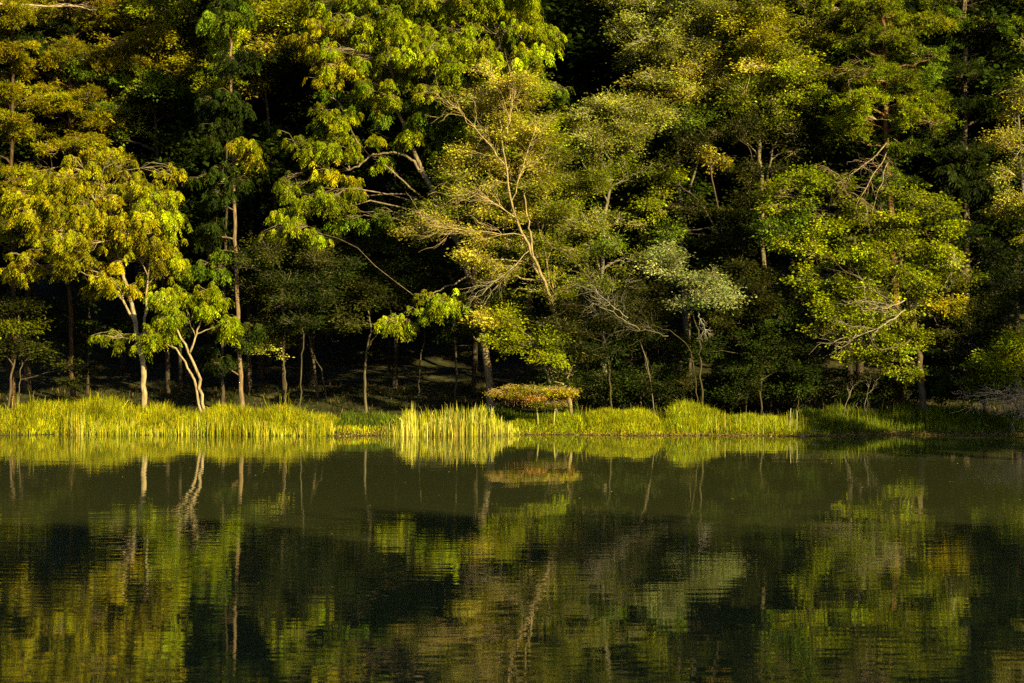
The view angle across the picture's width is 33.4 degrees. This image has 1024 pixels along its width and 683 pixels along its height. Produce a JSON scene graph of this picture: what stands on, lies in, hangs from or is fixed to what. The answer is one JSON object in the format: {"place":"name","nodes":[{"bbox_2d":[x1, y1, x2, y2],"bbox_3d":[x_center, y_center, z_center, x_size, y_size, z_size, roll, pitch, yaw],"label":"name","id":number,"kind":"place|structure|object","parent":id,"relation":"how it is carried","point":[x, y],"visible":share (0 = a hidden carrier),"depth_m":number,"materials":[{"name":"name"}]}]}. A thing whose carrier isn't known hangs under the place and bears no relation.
{"place":"outdoors","nodes":[
{"label":"outdoors","id":0,"kind":"place"},
{"bbox_2d":[334,406,587,426],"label":"grass","id":1,"kind":"structure","parent":0,"point":[358,419],"depth_m":81.37,"materials":[{"name":"green plant"}]},
{"bbox_2d":[0,434,1023,682],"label":"water","id":2,"kind":"structure","parent":0,"point":[670,560],"depth_m":33.67,"materials":[{"name":"green liquid"}]},
{"bbox_2d":[380,403,520,435],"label":"reed bed","id":3,"kind":"object","parent":2,"relation":"in","point":[413,424],"visible":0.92,"depth_m":78.10,"materials":[{"name":"green plant"}]},
{"bbox_2d":[0,128,1023,435],"bbox_3d":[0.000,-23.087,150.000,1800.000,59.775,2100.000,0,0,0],"label":"ground","id":4,"kind":"structure","parent":0,"point":[342,360],"depth_m":102.07,"materials":[{"name":"soil"}]},
{"bbox_2d":[0,23,61,257],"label":"background tree","id":5,"kind":"object","parent":4,"relation":"on","point":[18,152],"visible":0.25,"depth_m":90.13,"materials":[{"name":"green plant"}]},
{"bbox_2d":[0,0,62,408],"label":"pine tree","id":6,"kind":"object","parent":4,"relation":"on","point":[19,14],"visible":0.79,"depth_m":86.25,"materials":[{"name":"green plant"}]},
{"bbox_2d":[0,63,67,379],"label":"background tree","id":7,"kind":"object","parent":4,"relation":"on","point":[6,287],"visible":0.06,"depth_m":96.59,"materials":[{"name":"green plant"}]},
{"bbox_2d":[0,290,108,410],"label":"tree","id":8,"kind":"object","parent":4,"relation":"on","point":[8,326],"visible":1,"depth_m":84.75,"materials":[{"name":"green plant"}]},
{"bbox_2d":[0,0,150,391],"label":"background tree","id":9,"kind":"object","parent":4,"relation":"on","point":[53,35],"visible":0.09,"depth_m":92.59,"materials":[{"name":"green plant"}]},
{"bbox_2d":[0,0,152,401],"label":"pine tree","id":10,"kind":"object","parent":4,"relation":"on","point":[83,106],"visible":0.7,"depth_m":89.27,"materials":[{"name":"green plant"}]},
{"bbox_2d":[19,136,143,394],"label":"background tree","id":11,"kind":"object","parent":4,"relation":"on","point":[124,326],"visible":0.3,"depth_m":91.40,"materials":[{"name":"green plant"}]},
{"bbox_2d":[0,146,194,407],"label":"feathery tree","id":12,"kind":"object","parent":4,"relation":"on","point":[86,220],"visible":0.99,"depth_m":82.82,"materials":[{"name":"green plant"}]},
{"bbox_2d":[33,0,194,368],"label":"background tree","id":13,"kind":"object","parent":4,"relation":"on","point":[123,362],"visible":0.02,"depth_m":98.07,"materials":[{"name":"green plant"}]},
{"bbox_2d":[59,1,211,356],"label":"background pine","id":14,"kind":"object","parent":4,"relation":"on","point":[146,151],"visible":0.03,"depth_m":100.22,"materials":[{"name":"green plant"}]},
{"bbox_2d":[73,0,217,396],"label":"leafy tree","id":15,"kind":"object","parent":4,"relation":"on","point":[161,27],"visible":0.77,"depth_m":89.91,"materials":[{"name":"green plant"}]},
{"bbox_2d":[88,281,243,413],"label":"feathery tree","id":16,"kind":"object","parent":4,"relation":"on","point":[171,304],"visible":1,"depth_m":81.20,"materials":[{"name":"green plant"}]},
{"bbox_2d":[0,391,339,436],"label":"tall grass","id":17,"kind":"structure","parent":4,"relation":"on","point":[98,407],"depth_m":79.79,"materials":[{"name":"green plant"}]},
{"bbox_2d":[107,47,246,377],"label":"background tree","id":18,"kind":"object","parent":4,"relation":"on","point":[188,375],"visible":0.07,"depth_m":96.50,"materials":[{"name":"green plant"}]},
{"bbox_2d":[95,51,282,392],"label":"background tree","id":19,"kind":"object","parent":4,"relation":"on","point":[180,161],"visible":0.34,"depth_m":91.41,"materials":[{"name":"green plant"}]},
{"bbox_2d":[170,69,211,352],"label":"background tree","id":20,"kind":"object","parent":4,"relation":"on","point":[209,336],"visible":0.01,"depth_m":104.48,"materials":[{"name":"green plant"}]},
{"bbox_2d":[187,21,259,407],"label":"young pine","id":21,"kind":"object","parent":4,"relation":"on","point":[218,81],"visible":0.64,"depth_m":86.25,"materials":[{"name":"green plant"}]},
{"bbox_2d":[182,0,280,407],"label":"tall slender tree","id":22,"kind":"object","parent":4,"relation":"on","point":[222,15],"visible":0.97,"depth_m":83.67,"materials":[{"name":"green plant"}]},
{"bbox_2d":[111,0,361,394],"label":"background tree","id":23,"kind":"object","parent":4,"relation":"on","point":[248,201],"visible":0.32,"depth_m":89.77,"materials":[{"name":"green plant"}]},
{"bbox_2d":[143,21,342,378],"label":"background pine","id":24,"kind":"object","parent":4,"relation":"on","point":[260,366],"visible":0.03,"depth_m":96.51,"materials":[{"name":"green plant"}]},
{"bbox_2d":[201,0,328,402],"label":"leafy tree","id":25,"kind":"object","parent":4,"relation":"on","point":[282,14],"visible":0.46,"depth_m":87.88,"materials":[{"name":"green plant"}]},
{"bbox_2d":[190,84,355,362],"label":"background tree","id":26,"kind":"object","parent":4,"relation":"on","point":[269,359],"depth_m":103.30,"materials":[{"name":"green plant"}]},
{"bbox_2d":[246,314,306,405],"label":"tree","id":27,"kind":"object","parent":4,"relation":"on","point":[275,338],"visible":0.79,"depth_m":84.76,"materials":[{"name":"green plant"}]},
{"bbox_2d":[219,230,373,408],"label":"tree","id":28,"kind":"object","parent":4,"relation":"on","point":[265,257],"visible":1,"depth_m":82.99,"materials":[{"name":"green plant"}]},
{"bbox_2d":[236,81,380,379],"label":"background tree","id":29,"kind":"object","parent":4,"relation":"on","point":[300,347],"visible":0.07,"depth_m":96.94,"materials":[{"name":"green plant"}]},
{"bbox_2d":[226,222,391,398],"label":"tree","id":30,"kind":"object","parent":4,"relation":"on","point":[249,286],"visible":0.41,"depth_m":89.10,"materials":[{"name":"green plant"}]},
{"bbox_2d":[228,0,408,386],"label":"background tree","id":31,"kind":"object","parent":4,"relation":"on","point":[367,127],"visible":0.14,"depth_m":92.67,"materials":[{"name":"green plant"}]},
{"bbox_2d":[307,266,411,412],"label":"tree","id":32,"kind":"object","parent":4,"relation":"on","point":[368,294],"visible":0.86,"depth_m":85.31,"materials":[{"name":"green plant"}]},
{"bbox_2d":[267,0,464,334],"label":"background tree","id":33,"kind":"object","parent":4,"relation":"on","point":[353,164],"visible":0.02,"depth_m":104.73,"materials":[{"name":"green plant"}]},
{"bbox_2d":[334,106,449,373],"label":"background tree","id":34,"kind":"object","parent":4,"relation":"on","point":[384,310],"visible":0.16,"depth_m":98.81,"materials":[{"name":"green plant"}]},
{"bbox_2d":[324,21,485,388],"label":"background tree","id":35,"kind":"object","parent":4,"relation":"on","point":[405,167],"visible":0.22,"depth_m":92.95,"materials":[{"name":"green plant"}]},
{"bbox_2d":[357,24,465,352],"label":"background tree","id":36,"kind":"object","parent":4,"relation":"on","point":[422,337],"visible":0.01,"depth_m":104.32,"materials":[{"name":"green plant"}]},
{"bbox_2d":[257,0,575,412],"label":"feathery tree","id":37,"kind":"object","parent":4,"relation":"on","point":[414,52],"visible":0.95,"depth_m":84.14,"materials":[{"name":"green plant"}]},
{"bbox_2d":[345,224,543,409],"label":"tree","id":38,"kind":"object","parent":4,"relation":"on","point":[416,283],"visible":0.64,"depth_m":86.81,"materials":[{"name":"green plant"}]},
{"bbox_2d":[406,69,551,391],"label":"background tree","id":39,"kind":"object","parent":4,"relation":"on","point":[446,280],"visible":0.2,"depth_m":92.70,"materials":[{"name":"green plant"}]},
{"bbox_2d":[388,0,570,370],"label":"background tree","id":40,"kind":"object","parent":4,"relation":"on","point":[431,198],"visible":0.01,"depth_m":98.11,"materials":[{"name":"green plant"}]},
{"bbox_2d":[426,54,549,347],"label":"background tree","id":41,"kind":"object","parent":4,"relation":"on","point":[436,239],"depth_m":103.35,"materials":[{"name":"green plant"}]},
{"bbox_2d":[385,55,607,412],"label":"twiggy tree","id":42,"kind":"object","parent":4,"relation":"on","point":[533,133],"visible":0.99,"depth_m":81.73,"materials":[{"name":"green plant"}]},
{"bbox_2d":[0,381,1023,417],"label":"ground cover","id":43,"kind":"object","parent":4,"relation":"on","point":[232,385],"visible":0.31,"depth_m":89.62,"materials":[{"name":"green plant"}]},
{"bbox_2d":[458,302,578,413],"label":"leafy bush","id":44,"kind":"object","parent":4,"relation":"on","point":[509,335],"visible":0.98,"depth_m":80.66,"materials":[{"name":"green plant"}]},
{"bbox_2d":[482,384,583,428],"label":"rusty bush","id":45,"kind":"object","parent":4,"relation":"on","point":[536,396],"visible":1,"depth_m":79.01,"materials":[{"name":"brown plant"}]},
{"bbox_2d":[507,365,577,414],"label":"undergrowth bush","id":46,"kind":"object","parent":4,"relation":"on","point":[530,381],"visible":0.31,"depth_m":82.77,"materials":[{"name":"green plant"}]},
{"bbox_2d":[401,0,685,385],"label":"background tree","id":47,"kind":"object","parent":4,"relation":"on","point":[576,41],"visible":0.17,"depth_m":92.59,"materials":[{"name":"green plant"}]},
{"bbox_2d":[508,412,587,433],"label":"tall grass","id":48,"kind":"structure","parent":4,"relation":"on","point":[563,419],"depth_m":79.52,"materials":[{"name":"green plant"}]},
{"bbox_2d":[327,420,800,435],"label":"grass","id":49,"kind":"structure","parent":4,"relation":"on","point":[353,427],"depth_m":78.51,"materials":[{"name":"green plant"}]},
{"bbox_2d":[507,69,629,367],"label":"background tree","id":50,"kind":"object","parent":4,"relation":"on","point":[582,78],"visible":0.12,"depth_m":97.40,"materials":[{"name":"green plant"}]},
{"bbox_2d":[559,364,603,406],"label":"undergrowth bush","id":51,"kind":"object","parent":4,"relation":"on","point":[583,379],"visible":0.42,"depth_m":83.37,"materials":[{"name":"green plant"}]},
{"bbox_2d":[537,54,627,296],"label":"background tree","id":52,"kind":"object","parent":4,"relation":"on","point":[574,164],"visible":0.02,"depth_m":114.63,"materials":[{"name":"green plant"}]},
{"bbox_2d":[490,0,699,358],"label":"background tree","id":53,"kind":"object","parent":4,"relation":"on","point":[562,66],"visible":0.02,"depth_m":104.09,"materials":[{"name":"green plant"}]},
{"bbox_2d":[535,234,654,412],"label":"bare tree","id":54,"kind":"object","parent":4,"relation":"on","point":[616,306],"visible":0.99,"depth_m":81.80,"materials":[{"name":"brown plant"}]},
{"bbox_2d":[556,270,627,320],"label":"bare branch","id":55,"kind":"object","parent":54,"relation":"attached to","point":[598,293],"visible":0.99,"depth_m":80.49,"materials":[{"name":"brown plant"}]},
{"bbox_2d":[573,366,629,408],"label":"undergrowth bush","id":56,"kind":"object","parent":4,"relation":"on","point":[599,391],"visible":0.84,"depth_m":83.04,"materials":[{"name":"green plant"}]},
{"bbox_2d":[531,268,677,407],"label":"tree","id":57,"kind":"object","parent":4,"relation":"on","point":[612,321],"visible":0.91,"depth_m":81.71,"materials":[{"name":"green plant"}]},
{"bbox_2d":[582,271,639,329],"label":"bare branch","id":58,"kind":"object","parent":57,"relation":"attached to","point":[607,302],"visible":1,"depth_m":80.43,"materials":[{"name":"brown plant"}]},
{"bbox_2d":[532,85,692,409],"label":"twiggy tree","id":59,"kind":"object","parent":4,"relation":"on","point":[579,120],"visible":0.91,"depth_m":83.77,"materials":[{"name":"green plant"}]},
{"bbox_2d":[537,269,705,410],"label":"tree","id":60,"kind":"object","parent":4,"relation":"on","point":[673,346],"visible":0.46,"depth_m":86.38,"materials":[{"name":"green plant"}]},
{"bbox_2d":[580,406,672,433],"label":"tall grass","id":61,"kind":"structure","parent":4,"relation":"on","point":[637,421],"depth_m":79.14,"materials":[{"name":"green plant"}]},
{"bbox_2d":[596,359,662,409],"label":"undergrowth bush","id":62,"kind":"object","parent":4,"relation":"on","point":[620,381],"visible":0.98,"depth_m":82.61,"materials":[{"name":"green plant"}]},
{"bbox_2d":[566,0,721,366],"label":"background pine","id":63,"kind":"object","parent":4,"relation":"on","point":[588,62],"visible":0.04,"depth_m":97.94,"materials":[{"name":"green plant"}]},
{"bbox_2d":[540,0,753,372],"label":"background tree","id":64,"kind":"object","parent":4,"relation":"on","point":[647,152],"visible":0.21,"depth_m":91.66,"materials":[{"name":"green plant"}]},
{"bbox_2d":[614,361,690,414],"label":"undergrowth bush","id":65,"kind":"object","parent":4,"relation":"on","point":[655,379],"visible":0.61,"depth_m":82.95,"materials":[{"name":"green plant"}]},
{"bbox_2d":[639,355,707,404],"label":"undergrowth bush","id":66,"kind":"object","parent":4,"relation":"on","point":[678,377],"visible":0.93,"depth_m":82.93,"materials":[{"name":"green plant"}]},
{"bbox_2d":[579,1,768,374],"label":"background pine","id":67,"kind":"object","parent":4,"relation":"on","point":[613,191],"visible":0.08,"depth_m":94.12,"materials":[{"name":"green plant"}]},
{"bbox_2d":[328,427,1023,436],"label":"shoreline","id":68,"kind":"structure","parent":4,"relation":"on","point":[811,434],"depth_m":78.28,"materials":[{"name":"green plant"}]},
{"bbox_2d":[586,0,772,401],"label":"grey green tree","id":69,"kind":"object","parent":4,"relation":"on","point":[680,11],"visible":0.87,"depth_m":88.30,"materials":[{"name":"green plant"}]},
{"bbox_2d":[632,234,756,406],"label":"tree","id":70,"kind":"object","parent":4,"relation":"on","point":[696,280],"visible":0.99,"depth_m":80.68,"materials":[{"name":"green plant"}]},
{"bbox_2d":[620,101,810,413],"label":"sapling tree","id":71,"kind":"object","parent":4,"relation":"on","point":[745,171],"visible":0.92,"depth_m":85.33,"materials":[{"name":"green plant"}]},
{"bbox_2d":[620,0,819,384],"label":"background tree","id":72,"kind":"object","parent":4,"relation":"on","point":[698,187],"visible":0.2,"depth_m":92.08,"materials":[{"name":"green plant"}]},
{"bbox_2d":[690,361,753,414],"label":"undergrowth bush","id":73,"kind":"object","parent":4,"relation":"on","point":[709,379],"visible":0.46,"depth_m":83.44,"materials":[{"name":"green plant"}]},
{"bbox_2d":[658,396,820,434],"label":"tall grass","id":74,"kind":"structure","parent":4,"relation":"on","point":[678,415],"depth_m":78.94,"materials":[{"name":"green plant"}]},
{"bbox_2d":[708,367,773,413],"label":"undergrowth bush","id":75,"kind":"object","parent":4,"relation":"on","point":[749,387],"visible":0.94,"depth_m":82.24,"materials":[{"name":"green plant"}]},
{"bbox_2d":[681,255,832,414],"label":"tree","id":76,"kind":"object","parent":4,"relation":"on","point":[763,335],"visible":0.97,"depth_m":81.88,"materials":[{"name":"green plant"}]},
{"bbox_2d":[671,235,847,409],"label":"tree","id":77,"kind":"object","parent":4,"relation":"on","point":[802,358],"visible":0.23,"depth_m":86.17,"materials":[{"name":"green plant"}]},
{"bbox_2d":[563,397,964,431],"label":"tall grass","id":78,"kind":"structure","parent":4,"relation":"on","point":[796,412],"depth_m":80.08,"materials":[{"name":"green plant"}]},
{"bbox_2d":[738,363,805,414],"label":"undergrowth bush","id":79,"kind":"object","parent":4,"relation":"on","point":[770,380],"visible":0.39,"depth_m":83.25,"materials":[{"name":"green plant"}]},
{"bbox_2d":[694,0,852,405],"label":"leafy tree","id":80,"kind":"object","parent":4,"relation":"on","point":[785,64],"visible":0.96,"depth_m":86.78,"materials":[{"name":"green plant"}]},
{"bbox_2d":[668,2,882,367],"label":"background tree","id":81,"kind":"object","parent":4,"relation":"on","point":[729,153],"visible":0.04,"depth_m":96.55,"materials":[{"name":"green plant"}]},
{"bbox_2d":[661,0,904,363],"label":"background tree","id":82,"kind":"object","parent":4,"relation":"on","point":[815,127],"visible":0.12,"depth_m":90.82,"materials":[{"name":"green plant"}]},
{"bbox_2d":[764,361,825,409],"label":"undergrowth bush","id":83,"kind":"object","parent":4,"relation":"on","point":[799,385],"visible":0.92,"depth_m":82.48,"materials":[{"name":"green plant"}]},
{"bbox_2d":[787,365,855,410],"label":"undergrowth bush","id":84,"kind":"object","parent":4,"relation":"on","point":[837,374],"visible":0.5,"depth_m":83.34,"materials":[{"name":"green plant"}]},
{"bbox_2d":[813,361,882,409],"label":"undergrowth bush","id":85,"kind":"object","parent":4,"relation":"on","point":[844,390],"visible":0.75,"depth_m":82.99,"materials":[{"name":"green plant"}]},
{"bbox_2d":[786,87,929,361],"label":"background pine","id":86,"kind":"object","parent":4,"relation":"on","point":[844,329],"depth_m":103.14,"materials":[{"name":"green plant"}]},
{"bbox_2d":[749,161,988,411],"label":"leafy tree","id":87,"kind":"object","parent":4,"relation":"on","point":[877,321],"visible":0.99,"depth_m":81.13,"materials":[{"name":"green plant"}]},
{"bbox_2d":[746,0,993,381],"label":"background tree","id":88,"kind":"object","parent":4,"relation":"on","point":[836,63],"visible":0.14,"depth_m":91.50,"materials":[{"name":"green plant"}]},
{"bbox_2d":[845,366,909,407],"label":"undergrowth bush","id":89,"kind":"object","parent":4,"relation":"on","point":[885,393],"visible":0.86,"depth_m":82.35,"materials":[{"name":"green plant"}]},
{"bbox_2d":[796,5,972,373],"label":"background tree","id":90,"kind":"object","parent":4,"relation":"on","point":[924,163],"visible":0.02,"depth_m":95.41,"materials":[{"name":"green plant"}]},
{"bbox_2d":[807,0,964,408],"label":"pine tree","id":91,"kind":"object","parent":4,"relation":"on","point":[878,35],"visible":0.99,"depth_m":85.79,"materials":[{"name":"green plant"}]},
{"bbox_2d":[832,86,959,342],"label":"background tree","id":92,"kind":"object","parent":4,"relation":"on","point":[904,303],"depth_m":105.74,"materials":[{"name":"green plant"}]},
{"bbox_2d":[785,402,1023,434],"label":"grass","id":93,"kind":"structure","parent":4,"relation":"on","point":[973,419],"depth_m":79.83,"materials":[{"name":"green plant"}]},
{"bbox_2d":[902,365,974,406],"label":"undergrowth bush","id":94,"kind":"object","parent":4,"relation":"on","point":[951,388],"visible":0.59,"depth_m":82.51,"materials":[{"name":"green plant"}]},
{"bbox_2d":[872,0,1013,369],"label":"background tree","id":95,"kind":"object","parent":4,"relation":"on","point":[978,125],"visible":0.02,"depth_m":97.34,"materials":[{"name":"green plant"}]},
{"bbox_2d":[874,3,1023,368],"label":"background tree","id":96,"kind":"object","parent":4,"relation":"on","point":[948,174],"visible":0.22,"depth_m":91.89,"materials":[{"name":"green plant"}]},
{"bbox_2d":[893,0,1023,371],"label":"pine tree","id":97,"kind":"object","parent":4,"relation":"on","point":[978,104],"visible":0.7,"depth_m":91.32,"materials":[{"name":"green plant"}]},
{"bbox_2d":[893,237,1023,410],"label":"leafy tree","id":98,"kind":"object","parent":4,"relation":"on","point":[996,264],"visible":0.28,"depth_m":83.85,"materials":[{"name":"green plant"}]},
{"bbox_2d":[906,0,1023,382],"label":"background tree","id":99,"kind":"object","parent":4,"relation":"on","point":[1000,71],"visible":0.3,"depth_m":91.99,"materials":[{"name":"green plant"}]},
{"bbox_2d":[919,267,1023,408],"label":"tree","id":100,"kind":"object","parent":4,"relation":"on","point":[962,334],"visible":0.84,"depth_m":81.64,"materials":[{"name":"green plant"}]},
{"bbox_2d":[924,1,1023,245],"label":"background tree","id":101,"kind":"object","parent":4,"relation":"on","point":[1015,188],"visible":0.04,"depth_m":94.53,"materials":[{"name":"green plant"}]},
{"bbox_2d":[950,322,1023,417],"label":"leafy bush","id":102,"kind":"object","parent":4,"relation":"on","point":[990,368],"visible":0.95,"depth_m":78.49,"materials":[{"name":"green plant"}]},
{"bbox_2d":[950,376,1023,430],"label":"bush","id":103,"kind":"object","parent":4,"relation":"on","point":[1020,399],"visible":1,"depth_m":77.52,"materials":[{"name":"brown plant"}]},
{"bbox_2d":[954,370,1023,411],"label":"undergrowth bush","id":104,"kind":"object","parent":4,"relation":"on","point":[972,396],"visible":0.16,"depth_m":82.44,"materials":[{"name":"green plant"}]},
{"bbox_2d":[973,28,1023,299],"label":"twiggy tree","id":105,"kind":"object","parent":4,"relation":"on","point":[1004,142],"visible":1,"depth_m":82.39,"materials":[{"name":"green plant"}]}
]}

